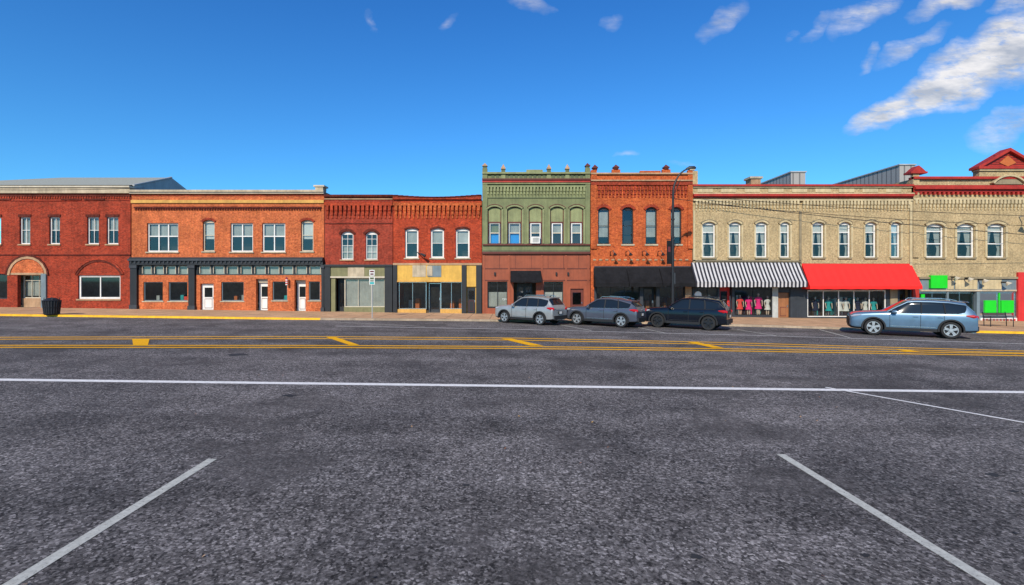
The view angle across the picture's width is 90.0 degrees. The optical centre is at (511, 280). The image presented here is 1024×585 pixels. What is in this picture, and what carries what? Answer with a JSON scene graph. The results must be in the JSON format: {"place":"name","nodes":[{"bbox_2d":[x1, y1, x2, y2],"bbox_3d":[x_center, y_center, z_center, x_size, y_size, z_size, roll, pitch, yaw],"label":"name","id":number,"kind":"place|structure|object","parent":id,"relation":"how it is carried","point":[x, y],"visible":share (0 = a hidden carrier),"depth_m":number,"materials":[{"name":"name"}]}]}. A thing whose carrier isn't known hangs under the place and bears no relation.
{"place":"outdoors","nodes":[
{"label":"outdoors","id":0,"kind":"place"},
{"bbox_2d":[0,316,1023,584],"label":"road","id":1,"kind":"structure","parent":0,"point":[310,484],"depth_m":7.92,"materials":[{"name":"grey asphalt"}]},
{"bbox_2d":[0,322,1023,584],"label":"road marking","id":2,"kind":"object","parent":1,"relation":"on","point":[90,534],"visible":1,"depth_m":13.16,"materials":[{"name":"white paint"}]},
{"bbox_2d":[0,314,1023,333],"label":"curb","id":3,"kind":"structure","parent":1,"relation":"on","point":[496,320],"depth_m":33.06,"materials":[{"name":"yellow paint"}]},
{"bbox_2d":[22,375,1018,584],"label":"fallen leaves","id":4,"kind":"object","parent":1,"relation":"on","point":[504,448],"visible":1,"depth_m":7.90,"materials":[{"name":"plant"}]},
{"bbox_2d":[495,294,566,324],"bbox_3d":[1.173,1.785,32.904,4.564,1.842,2.309,1,0,36],"label":"parked car","id":5,"kind":"object","parent":1,"relation":"on","point":[540,309],"visible":1,"depth_m":31.85,"materials":[{"name":"silver metal"}]},
{"bbox_2d":[567,296,646,326],"bbox_3d":[5.819,1.853,32.088,4.905,1.832,2.309,1,0,33],"label":"parked car","id":6,"kind":"object","parent":1,"relation":"on","point":[620,311],"visible":0.95,"depth_m":31.07,"materials":[{"name":"grey paint"}]},
{"bbox_2d":[228,353,1018,559],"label":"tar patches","id":7,"kind":"object","parent":1,"relation":"on","point":[696,556],"visible":1,"depth_m":6.81,"materials":[{"name":"black asphalt"}]},
{"bbox_2d":[646,296,732,329],"bbox_3d":[10.591,1.863,31.018,4.966,1.941,2.309,1,0,33],"label":"parked car","id":8,"kind":"object","parent":1,"relation":"on","point":[710,313],"visible":0.95,"depth_m":30.00,"materials":[{"name":"black paint"}]},
{"bbox_2d":[846,297,978,338],"bbox_3d":[21.715,1.944,28.070,5.583,2.079,2.309,1,0,27],"label":"parked car","id":9,"kind":"object","parent":1,"relation":"on","point":[950,318],"visible":1,"depth_m":27.13,"materials":[{"name":"blue metal"}]},
{"bbox_2d":[0,307,1023,330],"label":"sidewalk","id":10,"kind":"structure","parent":0,"point":[842,322],"depth_m":36.23,"materials":[{"name":"concrete"}]},
{"bbox_2d":[41,297,61,314],"bbox_3d":[-29.684,1.617,33.019,1.022,1.124,1.022,0,0,0],"label":"trash can","id":11,"kind":"object","parent":10,"relation":"on","point":[51,306],"visible":1,"depth_m":32.71,"materials":[{"name":"black paint"}]},
{"bbox_2d":[369,269,374,317],"bbox_3d":[-9.282,0.836,33.985,0.360,3.237,0.100,0,0,0],"label":"parking sign","id":12,"kind":"object","parent":10,"relation":"on","point":[372,278],"visible":1,"depth_m":33.94,"materials":[{"name":"metal"}]},
{"bbox_2d":[666,166,695,303],"bbox_3d":[11.371,-2.503,34.400,1.978,10.458,0.480,0,0,0],"label":"street lamp","id":13,"kind":"object","parent":10,"relation":"on","point":[670,252],"visible":0.88,"depth_m":34.34,"materials":[{"name":"black metal"}]},
{"bbox_2d":[71,188,1023,234],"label":"overhead wire","id":14,"kind":"object","parent":13,"relation":"attached to","point":[798,213],"visible":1,"depth_m":38.65,"materials":[{"name":"black paint"}]},
{"bbox_2d":[982,312,1013,326],"bbox_3d":[32.300,2.539,34.040,1.600,0.955,0.623,0,0,0],"label":"park bench","id":15,"kind":"object","parent":10,"relation":"on","point":[990,317],"visible":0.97,"depth_m":34.24,"materials":[{"name":"black paint"}]},
{"bbox_2d":[0,0,1023,196],"label":"sky","id":16,"kind":"structure","parent":0,"point":[348,97],"materials":[{"name":"blue"}]},
{"bbox_3d":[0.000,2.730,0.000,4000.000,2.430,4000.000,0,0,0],"label":"ground","id":17,"kind":"structure","parent":0,"visible":0},
{"bbox_2d":[0,193,131,308],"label":"walls","id":18,"kind":"structure","parent":17,"relation":"on","point":[62,281],"depth_m":40.00,"materials":[{"name":"red brick"}]},
{"bbox_2d":[10,259,46,307],"bbox_3d":[-37.740,0.244,40.240,2.840,3.849,0.720,0,0,0],"label":"storefront","id":19,"kind":"object","parent":18,"relation":"attached to","point":[27,267],"visible":0.85,"depth_m":39.97,"materials":[{"name":"stone"}]},
{"bbox_2d":[0,218,119,306],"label":"interior","id":20,"kind":"object","parent":18,"relation":"attached to","point":[91,286],"visible":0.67,"depth_m":43.60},
{"bbox_2d":[0,217,119,298],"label":"window frames","id":21,"kind":"structure","parent":18,"relation":"attached to","point":[80,276],"depth_m":40.13,"materials":[{"name":"white wood"}]},
{"bbox_2d":[0,186,134,299],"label":"trim","id":22,"kind":"structure","parent":18,"relation":"attached to","point":[47,189],"depth_m":39.94,"materials":[{"name":"brick"}]},
{"bbox_2d":[0,177,186,189],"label":"roof","id":23,"kind":"structure","parent":18,"relation":"on","point":[168,183],"depth_m":42.92,"materials":[{"name":"metal"}]},
{"bbox_2d":[129,265,323,311],"bbox_3d":[-22.180,0.646,40.230,15.160,3.788,1.240,0,0,0],"label":"storefront","id":24,"kind":"object","parent":17,"relation":"on","point":[135,272],"visible":0.87,"depth_m":39.83,"materials":[{"name":"white paint"}]},
{"bbox_2d":[132,193,329,310],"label":"walls","id":25,"kind":"structure","parent":17,"relation":"on","point":[190,233],"depth_m":40.00,"materials":[{"name":"brick"}]},
{"bbox_2d":[127,185,327,301],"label":"trim","id":26,"kind":"structure","parent":25,"relation":"attached to","point":[320,189],"depth_m":39.75,"materials":[{"name":"stone"}]},
{"bbox_2d":[141,220,320,310],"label":"window frames","id":27,"kind":"structure","parent":25,"relation":"attached to","point":[177,269],"depth_m":40.13,"materials":[{"name":"white wood"}]},
{"bbox_2d":[143,223,319,310],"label":"interior","id":28,"kind":"object","parent":25,"relation":"in","point":[233,291],"visible":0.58,"depth_m":41.10,"materials":[{"name":"glass"}]},
{"bbox_2d":[324,265,392,311],"bbox_3d":[-11.980,0.663,40.190,5.320,3.886,0.780,0,0,0],"label":"storefront","id":29,"kind":"object","parent":17,"relation":"on","point":[332,273],"visible":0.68,"depth_m":39.91,"materials":[{"name":"black paint"}]},
{"bbox_2d":[325,197,392,309],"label":"walls","id":30,"kind":"structure","parent":17,"relation":"on","point":[333,246],"depth_m":40.00,"materials":[{"name":"brick"}]},
{"bbox_2d":[324,195,392,260],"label":"trim","id":31,"kind":"structure","parent":30,"relation":"attached to","point":[341,205],"depth_m":39.87,"materials":[{"name":"brick"}]},
{"bbox_2d":[336,235,383,311],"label":"interior","id":32,"kind":"object","parent":30,"relation":"attached to","point":[364,293],"visible":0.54,"depth_m":40.26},
{"bbox_2d":[338,231,384,310],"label":"window frames","id":33,"kind":"structure","parent":30,"relation":"attached to","point":[350,233],"depth_m":40.11,"materials":[{"name":"white wood"}]},
{"bbox_2d":[393,200,481,308],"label":"walls","id":34,"kind":"structure","parent":17,"relation":"on","point":[424,225],"depth_m":40.00,"materials":[{"name":"brick"}]},
{"bbox_2d":[393,252,481,313],"bbox_3d":[-5.820,0.215,40.127,6.904,4.974,1.706,0,0,0],"label":"storefront","id":35,"kind":"object","parent":34,"relation":"attached to","point":[469,277],"visible":0.91,"depth_m":39.94,"materials":[{"name":"yellow paint"}]},
{"bbox_2d":[393,194,481,264],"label":"trim","id":36,"kind":"structure","parent":34,"relation":"attached to","point":[438,204],"depth_m":39.84,"materials":[{"name":"brick"}]},
{"bbox_2d":[399,228,475,312],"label":"window frames","id":37,"kind":"structure","parent":34,"relation":"attached to","point":[432,243],"depth_m":40.13,"materials":[{"name":"white wood"}]},
{"bbox_2d":[404,231,473,312],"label":"interior","id":38,"kind":"object","parent":34,"relation":"in","point":[419,295],"visible":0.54,"depth_m":43.60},
{"bbox_2d":[482,174,589,313],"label":"walls","id":39,"kind":"structure","parent":17,"relation":"on","point":[549,260],"depth_m":40.00,"materials":[{"name":"green brick"}]},
{"bbox_2d":[510,271,541,282],"bbox_3d":[1.070,-0.333,39.535,2.380,0.934,0.870,0,0,0],"label":"awning","id":40,"kind":"object","parent":39,"relation":"attached to","point":[525,276],"visible":1,"depth_m":39.50,"materials":[{"name":"black fabric"}]},
{"bbox_2d":[488,223,581,306],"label":"interior","id":41,"kind":"object","parent":39,"relation":"attached to","point":[502,291],"visible":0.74,"depth_m":40.29,"materials":[{"name":"green paint"}]},
{"bbox_2d":[487,207,583,307],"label":"window frames","id":42,"kind":"structure","parent":39,"relation":"attached to","point":[530,243],"depth_m":40.13,"materials":[{"name":"wood"}]},
{"bbox_2d":[489,208,582,306],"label":"windows","id":43,"kind":"structure","parent":39,"relation":"attached to","point":[514,215],"depth_m":40.11,"materials":[{"name":"paint"}]},
{"bbox_2d":[482,163,590,313],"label":"trim","id":44,"kind":"structure","parent":39,"relation":"attached to","point":[504,179],"depth_m":39.90,"materials":[{"name":"green paint"}]},
{"bbox_2d":[590,174,691,306],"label":"walls","id":45,"kind":"structure","parent":17,"relation":"on","point":[663,224],"depth_m":40.00,"materials":[{"name":"orange brick"}]},
{"bbox_2d":[610,250,664,306],"bbox_3d":[9.665,0.190,39.791,4.128,5.071,1.579,0,0,0],"label":"storefront","id":46,"kind":"object","parent":45,"relation":"attached to","point":[630,254],"visible":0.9,"depth_m":39.85,"materials":[{"name":"black paint"}]},
{"bbox_2d":[597,211,679,308],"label":"interior","id":47,"kind":"object","parent":45,"relation":"attached to","point":[665,295],"visible":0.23,"depth_m":41.10,"materials":[{"name":"glass"}]},
{"bbox_2d":[596,207,683,306],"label":"window frames","id":48,"kind":"structure","parent":45,"relation":"attached to","point":[630,209],"depth_m":40.13,"materials":[{"name":"wood"}]},
{"bbox_2d":[590,165,692,301],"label":"trim","id":49,"kind":"structure","parent":45,"relation":"attached to","point":[594,183],"depth_m":39.88,"materials":[{"name":"orange brick"}]},
{"bbox_2d":[593,267,695,286],"bbox_3d":[10.175,-0.313,39.435,7.650,1.534,1.070,0,0,0],"label":"awning","id":50,"kind":"object","parent":45,"relation":"attached to","point":[632,277],"visible":0.92,"depth_m":39.37,"materials":[{"name":"black fabric"}]},
{"bbox_2d":[692,188,910,318],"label":"walls","id":51,"kind":"structure","parent":17,"relation":"on","point":[748,218],"depth_m":40.00,"materials":[{"name":"beige brick"}]},
{"bbox_2d":[691,263,807,286],"bbox_3d":[18.200,-0.482,39.410,8.500,1.915,1.120,0,0,0],"label":"awning","id":52,"kind":"object","parent":51,"relation":"attached to","point":[748,274],"visible":1,"depth_m":39.25,"materials":[{"name":"fabric"}]},
{"bbox_2d":[698,225,896,317],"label":"interior","id":53,"kind":"object","parent":51,"relation":"in","point":[765,293],"visible":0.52,"depth_m":41.10,"materials":[{"name":"white paint"}]},
{"bbox_2d":[736,295,743,314],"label":"mannequin","id":54,"kind":"object","parent":53,"relation":"on","point":[740,301],"visible":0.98,"depth_m":40.27},
{"bbox_2d":[745,296,751,314],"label":"mannequin","id":55,"kind":"object","parent":53,"relation":"on","point":[748,305],"visible":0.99,"depth_m":40.27},
{"bbox_2d":[754,293,762,314],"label":"mannequin","id":56,"kind":"object","parent":53,"relation":"on","point":[758,299],"visible":0.98,"depth_m":40.26},
{"bbox_2d":[764,296,770,314],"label":"mannequin","id":57,"kind":"object","parent":53,"relation":"on","point":[767,305],"visible":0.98,"depth_m":40.27},
{"bbox_2d":[811,297,818,315],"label":"mannequin","id":58,"kind":"object","parent":53,"relation":"on","point":[814,302],"visible":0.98,"depth_m":40.31},
{"bbox_2d":[825,297,831,315],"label":"mannequin","id":59,"kind":"object","parent":53,"relation":"on","point":[828,306],"visible":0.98,"depth_m":40.31},
{"bbox_2d":[836,297,843,315],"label":"mannequin","id":60,"kind":"object","parent":53,"relation":"on","point":[840,305],"visible":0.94,"depth_m":40.30},
{"bbox_2d":[842,297,849,315],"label":"mannequin","id":61,"kind":"object","parent":53,"relation":"on","point":[846,308],"visible":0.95,"depth_m":40.32},
{"bbox_2d":[854,297,861,310],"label":"mannequin","id":62,"kind":"object","parent":53,"relation":"on","point":[857,306],"visible":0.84,"depth_m":40.30},
{"bbox_2d":[862,297,867,309],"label":"mannequin","id":63,"kind":"object","parent":53,"relation":"on","point":[864,305],"visible":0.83,"depth_m":40.31},
{"bbox_2d":[870,298,877,309],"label":"mannequin","id":64,"kind":"object","parent":53,"relation":"on","point":[873,303],"visible":0.73,"depth_m":40.31},
{"bbox_2d":[694,288,903,317],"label":"storefront","id":65,"kind":"object","parent":51,"relation":"attached to","point":[782,311],"visible":0.58,"depth_m":40.13,"materials":[{"name":"paint"}]},
{"bbox_2d":[697,222,904,317],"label":"window frames","id":66,"kind":"structure","parent":51,"relation":"attached to","point":[787,232],"depth_m":40.13,"materials":[{"name":"white wood"}]},
{"bbox_2d":[780,296,785,305],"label":"window glass","id":67,"kind":"object","parent":66,"relation":"in","point":[782,300],"visible":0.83,"depth_m":40.16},
{"bbox_2d":[693,184,914,317],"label":"trim","id":68,"kind":"structure","parent":51,"relation":"attached to","point":[838,203],"depth_m":39.89,"materials":[{"name":"grey paint"}]},
{"bbox_2d":[693,164,916,183],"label":"roof","id":69,"kind":"structure","parent":51,"relation":"on","point":[891,175],"depth_m":43.71,"materials":[{"name":"metal"}]},
{"bbox_2d":[802,264,922,288],"bbox_3d":[26.885,-0.362,39.410,8.530,1.995,1.120,0,0,0],"label":"awning","id":70,"kind":"object","parent":51,"relation":"attached to","point":[861,276],"visible":1,"depth_m":39.35,"materials":[{"name":"red fabric"}]},
{"bbox_2d":[895,179,1023,319],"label":"walls","id":71,"kind":"structure","parent":17,"relation":"on","point":[1011,265],"depth_m":40.00,"materials":[{"name":"beige brick"}]},
{"bbox_2d":[919,227,1000,310],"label":"interior","id":72,"kind":"object","parent":71,"relation":"attached to","point":[962,249],"visible":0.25,"depth_m":41.10,"materials":[{"name":"fabric"}]},
{"bbox_2d":[903,148,1023,320],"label":"trim","id":73,"kind":"structure","parent":71,"relation":"attached to","point":[1004,169],"depth_m":39.85,"materials":[{"name":"brick"}]},
{"bbox_2d":[926,224,1015,315],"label":"window frames","id":74,"kind":"structure","parent":71,"relation":"attached to","point":[971,236],"depth_m":40.13,"materials":[{"name":"white wood"}]},
{"bbox_2d":[980,292,1013,315],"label":"window glass","id":75,"kind":"object","parent":74,"relation":"in","point":[993,296],"visible":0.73,"depth_m":40.10,"materials":[{"name":"glass"}]},
{"bbox_2d":[921,216,1022,312],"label":"storefront signs","id":76,"kind":"object","parent":71,"relation":"attached to","point":[941,281],"visible":0.94,"depth_m":40.03,"materials":[{"name":"green paint"}]}
]}

